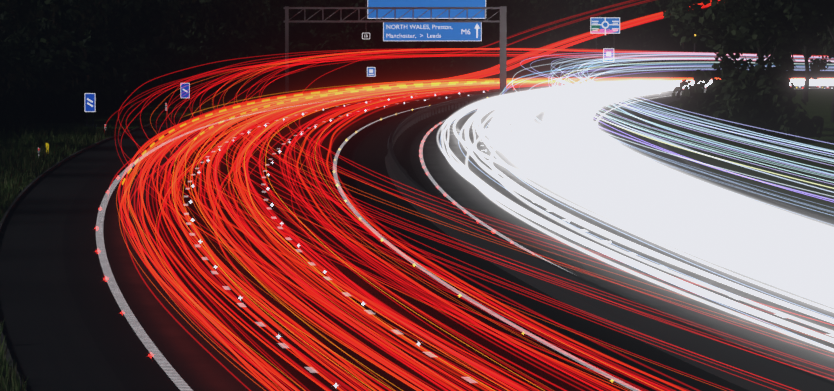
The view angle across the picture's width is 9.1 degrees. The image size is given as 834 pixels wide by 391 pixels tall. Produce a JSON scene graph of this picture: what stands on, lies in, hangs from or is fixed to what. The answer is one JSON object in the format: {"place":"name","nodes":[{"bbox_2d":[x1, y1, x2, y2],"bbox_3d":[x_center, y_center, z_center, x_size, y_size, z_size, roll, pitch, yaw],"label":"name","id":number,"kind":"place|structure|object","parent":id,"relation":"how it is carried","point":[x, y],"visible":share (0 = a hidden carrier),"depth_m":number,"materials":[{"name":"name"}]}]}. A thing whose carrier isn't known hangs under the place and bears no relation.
{"place":"outdoors","nodes":[
{"label":"outdoors","id":0,"kind":"place"},
{"bbox_2d":[0,86,833,390],"bbox_3d":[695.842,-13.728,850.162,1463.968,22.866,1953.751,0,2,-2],"label":"motorway road","id":1,"kind":"structure","parent":0,"point":[66,326],"depth_m":190.68,"materials":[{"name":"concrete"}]},
{"bbox_2d":[0,86,833,390],"bbox_3d":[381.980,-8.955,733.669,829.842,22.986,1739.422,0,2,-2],"label":"kerb","id":2,"kind":"structure","parent":1,"relation":"on","point":[652,134],"depth_m":286.78,"materials":[{"name":"grey concrete"}]},
{"bbox_2d":[90,96,829,382],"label":"road studs","id":3,"kind":"object","parent":1,"relation":"on","point":[408,262],"visible":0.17,"depth_m":211.67,"materials":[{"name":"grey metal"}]},
{"bbox_2d":[96,87,833,390],"bbox_3d":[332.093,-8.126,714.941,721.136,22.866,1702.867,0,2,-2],"label":"road markings","id":4,"kind":"object","parent":1,"relation":"on","point":[181,384],"visible":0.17,"depth_m":197.66,"materials":[{"name":"paint"}]},
{"bbox_2d":[385,142,833,390],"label":"barrier","id":5,"kind":"object","parent":1,"relation":"on","point":[739,365],"visible":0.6,"depth_m":151.34,"materials":[{"name":"grey concrete"}]},
{"bbox_2d":[387,82,833,148],"bbox_3d":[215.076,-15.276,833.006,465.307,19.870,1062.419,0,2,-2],"label":"barrier","id":6,"kind":"object","parent":1,"relation":"on","point":[404,124],"visible":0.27,"depth_m":449.45,"materials":[{"name":"silver metal"}]},
{"bbox_2d":[0,0,833,379],"bbox_3d":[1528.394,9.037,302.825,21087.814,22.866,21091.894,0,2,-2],"label":"ground","id":7,"kind":"structure","parent":0,"point":[798,172],"depth_m":316.33,"materials":[{"name":"green plant"}]},
{"bbox_2d":[0,3,21,52],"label":"verge tree","id":8,"kind":"object","parent":7,"relation":"on","point":[7,18],"visible":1,"depth_m":371.66,"materials":[{"name":"green plant"}]},
{"bbox_2d":[0,0,60,26],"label":"verge tree","id":9,"kind":"object","parent":7,"relation":"on","point":[26,13],"visible":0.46,"depth_m":382.15,"materials":[{"name":"green plant"}]},
{"bbox_2d":[0,0,61,60],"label":"verge tree","id":10,"kind":"object","parent":7,"relation":"on","point":[39,2],"depth_m":419.67,"materials":[{"name":"green plant"}]},
{"bbox_2d":[0,0,102,61],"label":"verge tree","id":11,"kind":"object","parent":7,"relation":"on","point":[74,13],"visible":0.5,"depth_m":406.59,"materials":[{"name":"green plant"}]},
{"bbox_2d":[0,121,121,390],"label":"verge grass tufts","id":12,"kind":"object","parent":7,"relation":"on","point":[16,160],"visible":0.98,"depth_m":291.56,"materials":[{"name":"plant"}]},
{"bbox_2d":[85,93,95,123],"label":"countdown marker","id":13,"kind":"object","parent":7,"relation":"on","point":[90,105],"visible":1,"depth_m":368.06,"materials":[{"name":"blue metal"}]},
{"bbox_2d":[76,0,139,50],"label":"verge tree","id":14,"kind":"object","parent":7,"relation":"on","point":[123,20],"visible":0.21,"depth_m":452.32,"materials":[{"name":"green plant"}]},
{"bbox_2d":[64,1,178,45],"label":"verge tree","id":15,"kind":"object","parent":7,"relation":"on","point":[87,35],"visible":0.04,"depth_m":473.91,"materials":[{"name":"green plant"}]},
{"bbox_2d":[81,0,184,55],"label":"verge tree","id":16,"kind":"object","parent":7,"relation":"on","point":[163,28],"visible":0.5,"depth_m":460.44,"materials":[{"name":"green plant"}]},
{"bbox_2d":[110,51,165,107],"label":"verge shrub","id":17,"kind":"object","parent":7,"relation":"on","point":[141,72],"visible":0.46,"depth_m":431.35,"materials":[{"name":"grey plant"}]},
{"bbox_2d":[111,45,168,88],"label":"verge shrub","id":18,"kind":"object","parent":7,"relation":"on","point":[159,63],"depth_m":450.94,"materials":[{"name":"green plant"}]},
{"bbox_2d":[130,54,178,103],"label":"verge shrub","id":19,"kind":"object","parent":7,"relation":"on","point":[163,94],"visible":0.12,"depth_m":445.20,"materials":[{"name":"green plant"}]},
{"bbox_2d":[124,0,195,48],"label":"verge tree","id":20,"kind":"object","parent":7,"relation":"on","point":[180,25],"visible":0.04,"depth_m":481.14,"materials":[{"name":"green plant"}]},
{"bbox_2d":[149,48,211,102],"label":"tree","id":21,"kind":"object","parent":7,"relation":"on","point":[171,61],"visible":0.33,"depth_m":456.00,"materials":[{"name":"green plant"}]},
{"bbox_2d":[181,83,189,105],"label":"countdown marker","id":22,"kind":"object","parent":7,"relation":"on","point":[185,90],"visible":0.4,"depth_m":434.21,"materials":[{"name":"blue metal"}]},
{"bbox_2d":[151,0,220,51],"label":"verge tree","id":23,"kind":"object","parent":7,"relation":"on","point":[202,21],"visible":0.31,"depth_m":496.21,"materials":[{"name":"grey plant"}]},
{"bbox_2d":[167,49,209,99],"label":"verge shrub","id":24,"kind":"object","parent":7,"relation":"on","point":[206,72],"visible":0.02,"depth_m":472.97,"materials":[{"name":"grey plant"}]},
{"bbox_2d":[175,45,227,100],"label":"verge shrub","id":25,"kind":"object","parent":7,"relation":"on","point":[211,86],"visible":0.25,"depth_m":466.45,"materials":[{"name":"grey plant"}]},
{"bbox_2d":[186,47,232,98],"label":"verge shrub","id":26,"kind":"object","parent":7,"relation":"on","point":[225,90],"visible":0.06,"depth_m":480.82,"materials":[{"name":"green plant"}]},
{"bbox_2d":[183,2,238,46],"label":"verge tree","id":27,"kind":"object","parent":7,"relation":"on","point":[216,20],"depth_m":518.10,"materials":[{"name":"grey plant"}]},
{"bbox_2d":[182,48,245,96],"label":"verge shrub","id":28,"kind":"object","parent":7,"relation":"on","point":[232,70],"visible":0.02,"depth_m":492.29,"materials":[{"name":"green plant"}]},
{"bbox_2d":[184,39,262,97],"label":"tree","id":29,"kind":"object","parent":7,"relation":"on","point":[243,87],"visible":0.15,"depth_m":484.92,"materials":[{"name":"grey plant"}]},
{"bbox_2d":[193,33,259,81],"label":"tree","id":30,"kind":"object","parent":7,"relation":"on","point":[254,55],"visible":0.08,"depth_m":505.93,"materials":[{"name":"grey plant"}]},
{"bbox_2d":[209,31,270,94],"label":"tree","id":31,"kind":"object","parent":7,"relation":"on","point":[259,85],"depth_m":510.12,"materials":[{"name":"grey plant"}]},
{"bbox_2d":[230,30,284,93],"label":"tree","id":32,"kind":"object","parent":7,"relation":"on","point":[269,74],"visible":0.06,"depth_m":517.33,"materials":[{"name":"grey plant"}]},
{"bbox_2d":[259,39,304,93],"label":"verge shrub","id":33,"kind":"object","parent":7,"relation":"on","point":[278,86],"visible":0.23,"depth_m":521.54,"materials":[{"name":"grey plant"}]},
{"bbox_2d":[260,53,308,92],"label":"verge shrub","id":34,"kind":"object","parent":7,"relation":"on","point":[303,73],"visible":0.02,"depth_m":527.22,"materials":[{"name":"grey plant"}]},
{"bbox_2d":[248,40,324,92],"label":"tree","id":35,"kind":"object","parent":7,"relation":"on","point":[310,62],"visible":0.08,"depth_m":535.26,"materials":[{"name":"grey plant"}]},
{"bbox_2d":[263,0,335,46],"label":"verge tree","id":36,"kind":"object","parent":7,"relation":"on","point":[295,29],"visible":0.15,"depth_m":562.26,"materials":[{"name":"grey plant"}]},
{"bbox_2d":[289,46,338,91],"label":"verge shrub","id":37,"kind":"object","parent":7,"relation":"on","point":[323,70],"depth_m":544.21,"materials":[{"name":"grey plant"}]},
{"bbox_2d":[292,0,336,43],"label":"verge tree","id":38,"kind":"object","parent":7,"relation":"on","point":[327,3],"visible":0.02,"depth_m":582.26,"materials":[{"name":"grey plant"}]},
{"bbox_2d":[289,31,349,92],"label":"tree","id":39,"kind":"object","parent":7,"relation":"on","point":[328,60],"visible":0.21,"depth_m":536.87,"materials":[{"name":"grey plant"}]},
{"bbox_2d":[312,49,354,91],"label":"verge shrub","id":40,"kind":"object","parent":7,"relation":"on","point":[343,71],"visible":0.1,"depth_m":548.86,"materials":[{"name":"grey plant"}]},
{"bbox_2d":[297,33,373,90],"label":"tree","id":41,"kind":"object","parent":7,"relation":"on","point":[362,74],"visible":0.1,"depth_m":561.55,"materials":[{"name":"grey plant"}]},
{"bbox_2d":[320,58,357,90],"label":"verge shrub","id":42,"kind":"object","parent":7,"relation":"on","point":[349,84],"visible":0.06,"depth_m":555.10,"materials":[{"name":"grey plant"}]},
{"bbox_2d":[312,0,371,46],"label":"verge tree","id":43,"kind":"object","parent":7,"relation":"on","point":[358,32],"visible":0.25,"depth_m":594.99,"materials":[{"name":"grey plant"}]},
{"bbox_2d":[343,43,386,89],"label":"verge shrub","id":44,"kind":"object","parent":7,"relation":"on","point":[363,49],"depth_m":579.05,"materials":[{"name":"grey plant"}]},
{"bbox_2d":[331,31,407,89],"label":"tree","id":45,"kind":"object","parent":7,"relation":"on","point":[384,79],"visible":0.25,"depth_m":574.22,"materials":[{"name":"grey plant"}]},
{"bbox_2d":[367,67,375,91],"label":"info sign","id":46,"kind":"object","parent":7,"relation":"on","point":[371,72],"visible":0.96,"depth_m":527.50,"materials":[{"name":"blue metal"}]},
{"bbox_2d":[334,0,409,46],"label":"verge tree","id":47,"kind":"object","parent":7,"relation":"on","point":[350,27],"visible":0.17,"depth_m":608.35,"materials":[{"name":"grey plant"}]},
{"bbox_2d":[346,33,419,89],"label":"tree","id":48,"kind":"object","parent":7,"relation":"on","point":[406,62],"visible":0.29,"depth_m":584.45,"materials":[{"name":"grey plant"}]},
{"bbox_2d":[282,6,509,99],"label":"gantry","id":49,"kind":"object","parent":7,"relation":"on","point":[286,95],"visible":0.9,"depth_m":468.10,"materials":[{"name":"grey metal"}]},
{"bbox_2d":[386,34,440,37],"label":"sign text","id":50,"kind":"object","parent":49,"relation":"attached to","point":[413,36],"visible":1,"depth_m":468.28,"materials":[{"name":"white paint"}]},
{"bbox_2d":[387,25,450,29],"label":"sign text","id":51,"kind":"object","parent":49,"relation":"attached to","point":[423,27],"visible":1,"depth_m":468.27,"materials":[{"name":"white paint"}]},
{"bbox_2d":[371,19,454,58],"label":"verge tree","id":52,"kind":"object","parent":7,"relation":"on","point":[447,52],"visible":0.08,"depth_m":619.07,"materials":[{"name":"grey plant"}]},
{"bbox_2d":[398,41,432,88],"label":"verge shrub","id":53,"kind":"object","parent":7,"relation":"on","point":[420,79],"visible":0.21,"depth_m":600.98,"materials":[{"name":"grey plant"}]},
{"bbox_2d":[393,41,450,88],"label":"verge shrub","id":54,"kind":"object","parent":7,"relation":"on","point":[426,48],"visible":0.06,"depth_m":617.33,"materials":[{"name":"grey plant"}]},
{"bbox_2d":[422,48,460,88],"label":"verge shrub","id":55,"kind":"object","parent":7,"relation":"on","point":[438,72],"visible":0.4,"depth_m":607.95,"materials":[{"name":"grey plant"}]},
{"bbox_2d":[430,19,472,53],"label":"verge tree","id":56,"kind":"object","parent":7,"relation":"on","point":[444,43],"depth_m":655.20,"materials":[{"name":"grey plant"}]},
{"bbox_2d":[436,55,475,88],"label":"verge shrub","id":57,"kind":"object","parent":7,"relation":"on","point":[464,66],"visible":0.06,"depth_m":623.71,"materials":[{"name":"grey plant"}]},
{"bbox_2d":[435,41,483,88],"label":"verge shrub","id":58,"kind":"object","parent":7,"relation":"on","point":[470,59],"visible":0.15,"depth_m":628.43,"materials":[{"name":"grey plant"}]},
{"bbox_2d":[433,39,495,87],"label":"verge shrub","id":59,"kind":"object","parent":7,"relation":"on","point":[489,64],"visible":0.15,"depth_m":639.93,"materials":[{"name":"grey plant"}]},
{"bbox_2d":[450,49,484,87],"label":"verge shrub","id":60,"kind":"object","parent":7,"relation":"on","point":[474,72],"visible":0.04,"depth_m":636.11,"materials":[{"name":"grey plant"}]},
{"bbox_2d":[464,43,523,87],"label":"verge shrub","id":61,"kind":"object","parent":7,"relation":"on","point":[496,70],"visible":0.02,"depth_m":652.41,"materials":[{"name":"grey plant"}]},
{"bbox_2d":[474,39,524,87],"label":"verge shrub","id":62,"kind":"object","parent":7,"relation":"on","point":[513,59],"visible":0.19,"depth_m":645.63,"materials":[{"name":"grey plant"}]},
{"bbox_2d":[464,0,540,60],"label":"verge tree","id":63,"kind":"object","parent":7,"relation":"on","point":[517,15],"visible":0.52,"depth_m":665.59,"materials":[{"name":"grey plant"}]},
{"bbox_2d":[482,0,544,44],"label":"verge tree","id":64,"kind":"object","parent":7,"relation":"on","point":[490,26],"visible":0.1,"depth_m":677.85,"materials":[{"name":"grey plant"}]},
{"bbox_2d":[515,49,539,87],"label":"verge shrub","id":65,"kind":"object","parent":7,"relation":"on","point":[528,82],"visible":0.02,"depth_m":669.74,"materials":[{"name":"grey plant"}]},
{"bbox_2d":[487,0,571,47],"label":"verge tree","id":66,"kind":"object","parent":7,"relation":"on","point":[559,7],"visible":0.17,"depth_m":685.21,"materials":[{"name":"grey plant"}]},
{"bbox_2d":[510,32,555,87],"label":"verge shrub","id":67,"kind":"object","parent":7,"relation":"on","point":[542,59],"visible":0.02,"depth_m":675.23,"materials":[{"name":"grey plant"}]},
{"bbox_2d":[528,25,545,48],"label":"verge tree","id":68,"kind":"object","parent":7,"relation":"on","point":[540,38],"depth_m":745.46,"materials":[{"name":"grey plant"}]},
{"bbox_2d":[532,0,564,47],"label":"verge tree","id":69,"kind":"object","parent":7,"relation":"on","point":[542,44],"visible":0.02,"depth_m":761.70,"materials":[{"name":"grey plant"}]},
{"bbox_2d":[527,51,574,86],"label":"verge shrub","id":70,"kind":"object","parent":7,"relation":"on","point":[560,66],"visible":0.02,"depth_m":680.72,"materials":[{"name":"grey plant"}]},
{"bbox_2d":[537,53,583,85],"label":"verge shrub","id":71,"kind":"object","parent":7,"relation":"on","point":[574,66],"depth_m":686.89,"materials":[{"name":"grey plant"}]},
{"bbox_2d":[540,0,597,46],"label":"verge tree","id":72,"kind":"object","parent":7,"relation":"on","point":[587,7],"visible":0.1,"depth_m":727.88,"materials":[{"name":"grey plant"}]},
{"bbox_2d":[539,39,601,84],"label":"verge shrub","id":73,"kind":"object","parent":7,"relation":"on","point":[565,49],"visible":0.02,"depth_m":695.59,"materials":[{"name":"grey plant"}]},
{"bbox_2d":[544,3,609,66],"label":"verge tree","id":74,"kind":"object","parent":7,"relation":"on","point":[578,35],"visible":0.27,"depth_m":712.76,"materials":[{"name":"grey plant"}]},
{"bbox_2d":[570,48,619,84],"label":"verge shrub","id":75,"kind":"object","parent":7,"relation":"on","point":[604,68],"depth_m":703.35,"materials":[{"name":"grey plant"}]},
{"bbox_2d":[574,39,629,79],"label":"verge shrub","id":76,"kind":"object","parent":7,"relation":"on","point":[621,73],"visible":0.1,"depth_m":710.26,"materials":[{"name":"grey plant"}]},
{"bbox_2d":[560,0,644,48],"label":"verge tree","id":77,"kind":"object","parent":7,"relation":"on","point":[604,9],"visible":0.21,"depth_m":740.38,"materials":[{"name":"grey plant"}]},
{"bbox_2d":[590,17,619,54],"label":"roundabout sign","id":78,"kind":"object","parent":7,"relation":"on","point":[605,25],"visible":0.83,"depth_m":697.33,"materials":[{"name":"blue metal"}]},
{"bbox_2d":[603,48,613,79],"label":"blue sign","id":79,"kind":"object","parent":7,"relation":"on","point":[608,54],"visible":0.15,"depth_m":681.63,"materials":[{"name":"blue"}]},
{"bbox_2d":[599,52,639,79],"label":"verge shrub","id":80,"kind":"object","parent":7,"relation":"on","point":[630,65],"depth_m":727.52,"materials":[{"name":"grey plant"}]},
{"bbox_2d":[599,4,641,54],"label":"verge tree","id":81,"kind":"object","parent":7,"relation":"on","point":[620,48],"visible":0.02,"depth_m":756.02,"materials":[{"name":"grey plant"}]},
{"bbox_2d":[622,60,645,79],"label":"verge shrub","id":82,"kind":"object","parent":7,"relation":"on","point":[640,71],"depth_m":732.90,"materials":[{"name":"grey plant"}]},
{"bbox_2d":[607,0,670,61],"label":"verge tree","id":83,"kind":"object","parent":7,"relation":"on","point":[636,51],"visible":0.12,"depth_m":778.14,"materials":[{"name":"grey plant"}]},
{"bbox_2d":[632,53,672,79],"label":"verge shrub","id":84,"kind":"object","parent":7,"relation":"on","point":[651,64],"depth_m":741.39,"materials":[{"name":"grey plant"}]},
{"bbox_2d":[633,47,679,79],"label":"verge shrub","id":85,"kind":"object","parent":7,"relation":"on","point":[670,67],"visible":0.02,"depth_m":746.84,"materials":[{"name":"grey plant"}]},
{"bbox_2d":[629,0,707,60],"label":"verge tree","id":86,"kind":"object","parent":7,"relation":"on","point":[660,29],"visible":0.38,"depth_m":763.49,"materials":[{"name":"green plant"}]},
{"bbox_2d":[666,54,694,85],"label":"verge shrub","id":87,"kind":"object","parent":7,"relation":"on","point":[684,74],"visible":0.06,"depth_m":752.02,"materials":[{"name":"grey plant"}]},
{"bbox_2d":[666,54,701,78],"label":"verge shrub","id":88,"kind":"object","parent":7,"relation":"on","point":[681,62],"visible":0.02,"depth_m":757.79,"materials":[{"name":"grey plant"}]},
{"bbox_2d":[538,79,833,93],"bbox_3d":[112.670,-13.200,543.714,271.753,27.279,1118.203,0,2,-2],"label":"light streaks","id":89,"kind":"structure","parent":7,"relation":"on","point":[606,89],"depth_m":606.65,"materials":[{"name":"white"}]},
{"bbox_2d":[672,7,722,56],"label":"verge tree","id":90,"kind":"object","parent":7,"relation":"on","point":[687,48],"visible":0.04,"depth_m":787.63,"materials":[{"name":"grey plant"}]},
{"bbox_2d":[681,51,717,85],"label":"verge shrub","id":91,"kind":"object","parent":7,"relation":"on","point":[695,57],"visible":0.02,"depth_m":766.09,"materials":[{"name":"grey plant"}]},
{"bbox_2d":[696,52,720,78],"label":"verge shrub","id":92,"kind":"object","parent":7,"relation":"on","point":[711,57],"depth_m":776.46,"materials":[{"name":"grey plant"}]},
{"bbox_2d":[668,62,755,122],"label":"shrub","id":93,"kind":"object","parent":7,"relation":"on","point":[676,115],"visible":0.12,"depth_m":372.44,"materials":[{"name":"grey plant"}]},
{"bbox_2d":[677,66,754,129],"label":"shrub","id":94,"kind":"object","parent":7,"relation":"on","point":[696,90],"visible":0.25,"depth_m":354.51,"materials":[{"name":"green plant"}]},
{"bbox_2d":[698,46,744,78],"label":"verge shrub","id":95,"kind":"object","parent":7,"relation":"on","point":[711,53],"depth_m":782.76,"materials":[{"name":"grey plant"}]},
{"bbox_2d":[695,0,753,51],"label":"verge tree","id":96,"kind":"object","parent":7,"relation":"on","point":[707,5],"visible":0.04,"depth_m":819.26,"materials":[{"name":"grey plant"}]},
{"bbox_2d":[703,0,766,54],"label":"verge tree","id":97,"kind":"object","parent":7,"relation":"on","point":[725,28],"visible":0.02,"depth_m":801.21,"materials":[{"name":"grey plant"}]},
{"bbox_2d":[662,0,833,87],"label":"tree","id":98,"kind":"object","parent":7,"relation":"on","point":[781,35],"visible":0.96,"depth_m":347.63,"materials":[{"name":"green plant"}]},
{"bbox_2d":[706,57,796,136],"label":"shrub","id":99,"kind":"object","parent":7,"relation":"on","point":[719,117],"visible":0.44,"depth_m":337.50,"materials":[{"name":"green plant"}]},
{"bbox_2d":[738,52,775,66],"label":"verge shrub","id":100,"kind":"object","parent":7,"relation":"on","point":[754,59],"visible":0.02,"depth_m":805.39,"materials":[{"name":"grey plant"}]},
{"bbox_2d":[726,77,823,142],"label":"shrub","id":101,"kind":"object","parent":7,"relation":"on","point":[776,101],"visible":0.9,"depth_m":324.18,"materials":[{"name":"green plant"}]},
{"bbox_2d":[765,56,802,78],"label":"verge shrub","id":102,"kind":"object","parent":7,"relation":"on","point":[799,76],"visible":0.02,"depth_m":821.97,"materials":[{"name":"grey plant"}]},
{"bbox_2d":[768,34,801,60],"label":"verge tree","id":103,"kind":"object","parent":7,"relation":"on","point":[798,53],"visible":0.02,"depth_m":828.69,"materials":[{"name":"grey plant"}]},
{"bbox_2d":[752,0,832,101],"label":"tree","id":104,"kind":"object","parent":7,"relation":"on","point":[816,66],"visible":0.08,"depth_m":463.68,"materials":[{"name":"grey plant"}]},
{"bbox_2d":[770,6,833,121],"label":"tree","id":105,"kind":"object","parent":7,"relation":"on","point":[827,23],"visible":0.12,"depth_m":373.94,"materials":[{"name":"grey plant"}]},
{"bbox_2d":[787,54,829,85],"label":"verge shrub","id":106,"kind":"object","parent":7,"relation":"on","point":[800,66],"visible":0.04,"depth_m":825.65,"materials":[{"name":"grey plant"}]},
{"bbox_2d":[803,57,833,85],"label":"verge shrub","id":107,"kind":"object","parent":7,"relation":"on","point":[829,68],"visible":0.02,"depth_m":834.36,"materials":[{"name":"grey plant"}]},
{"bbox_2d":[817,18,833,58],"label":"tree","id":108,"kind":"object","parent":7,"relation":"on","point":[827,38],"visible":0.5,"depth_m":438.78,"materials":[{"name":"grey plant"}]},
{"bbox_2d":[362,0,485,40],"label":"gantry sign","id":109,"kind":"object","parent":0,"point":[453,33],"visible":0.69,"depth_m":468.26,"materials":[{"name":"blue metal"}]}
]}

